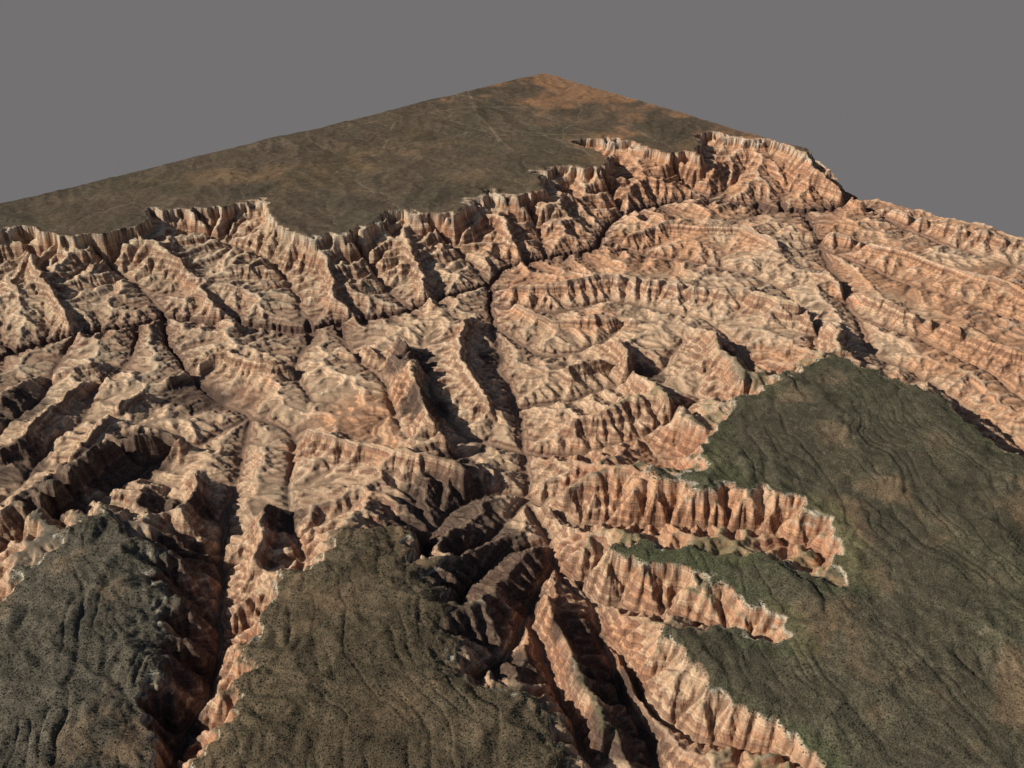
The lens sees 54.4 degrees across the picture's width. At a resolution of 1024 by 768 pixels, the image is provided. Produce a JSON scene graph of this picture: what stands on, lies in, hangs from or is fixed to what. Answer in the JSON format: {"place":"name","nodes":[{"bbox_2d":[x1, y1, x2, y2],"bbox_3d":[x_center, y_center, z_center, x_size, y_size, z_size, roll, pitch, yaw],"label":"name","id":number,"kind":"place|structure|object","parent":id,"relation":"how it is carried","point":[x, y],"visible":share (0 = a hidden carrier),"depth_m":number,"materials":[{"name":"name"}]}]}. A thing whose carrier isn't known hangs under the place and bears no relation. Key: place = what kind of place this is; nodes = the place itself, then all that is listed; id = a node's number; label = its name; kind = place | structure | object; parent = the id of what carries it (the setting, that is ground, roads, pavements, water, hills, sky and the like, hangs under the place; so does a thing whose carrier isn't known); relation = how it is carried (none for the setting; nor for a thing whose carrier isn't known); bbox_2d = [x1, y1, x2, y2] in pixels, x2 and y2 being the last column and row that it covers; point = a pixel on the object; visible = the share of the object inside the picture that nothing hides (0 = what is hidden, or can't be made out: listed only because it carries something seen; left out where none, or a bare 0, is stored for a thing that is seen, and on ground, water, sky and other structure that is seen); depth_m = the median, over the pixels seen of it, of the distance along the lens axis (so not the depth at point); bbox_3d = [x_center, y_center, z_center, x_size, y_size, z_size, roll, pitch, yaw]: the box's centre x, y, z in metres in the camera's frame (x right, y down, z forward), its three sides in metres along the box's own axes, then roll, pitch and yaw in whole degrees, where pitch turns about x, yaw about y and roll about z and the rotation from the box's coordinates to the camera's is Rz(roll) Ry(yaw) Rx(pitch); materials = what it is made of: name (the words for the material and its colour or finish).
{"place":"outdoors","nodes":[
{"label":"outdoors","id":0,"kind":"place"},
{"bbox_2d":[0,73,809,245],"bbox_3d":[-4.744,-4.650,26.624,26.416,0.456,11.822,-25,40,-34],"label":"plateau","id":1,"kind":"structure","parent":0,"point":[442,155],"depth_m":29.19,"materials":[{"name":"brown soil"}]},
{"bbox_2d":[0,131,1023,767],"bbox_3d":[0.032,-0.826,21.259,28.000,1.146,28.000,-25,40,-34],"label":"canyon","id":2,"kind":"structure","parent":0,"point":[490,401],"depth_m":19.99,"materials":[{"name":"beige stone"}]},
{"bbox_2d":[0,509,167,767],"bbox_3d":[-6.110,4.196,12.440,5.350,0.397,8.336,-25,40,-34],"label":"mesa","id":3,"kind":"structure","parent":2,"relation":"on","point":[128,745],"depth_m":13.20,"materials":[{"name":"green plant"}]},
{"bbox_2d":[190,526,574,767],"bbox_3d":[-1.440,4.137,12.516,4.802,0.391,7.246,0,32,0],"label":"mesa","id":4,"kind":"structure","parent":2,"relation":"on","point":[374,711],"depth_m":12.74,"materials":[{"name":"green plant"}]},
{"bbox_2d":[0,353,1023,767],"bbox_3d":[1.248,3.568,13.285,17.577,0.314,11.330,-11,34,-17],"label":"scrub","id":5,"kind":"object","parent":2,"relation":"on","point":[742,569],"visible":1,"depth_m":13.62,"materials":[{"name":"green plant"}]},
{"bbox_2d":[608,354,1023,767],"bbox_3d":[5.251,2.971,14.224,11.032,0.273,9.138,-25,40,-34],"label":"mesa","id":6,"kind":"structure","parent":2,"relation":"on","point":[860,541],"depth_m":14.35,"materials":[{"name":"green plant"}]},
{"bbox_2d":[0,0,1023,237],"bbox_3d":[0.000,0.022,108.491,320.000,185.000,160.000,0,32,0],"label":"sky","id":7,"kind":"structure","parent":0,"point":[914,104],"depth_m":162.08,"materials":[{"name":"grey"}]}
]}

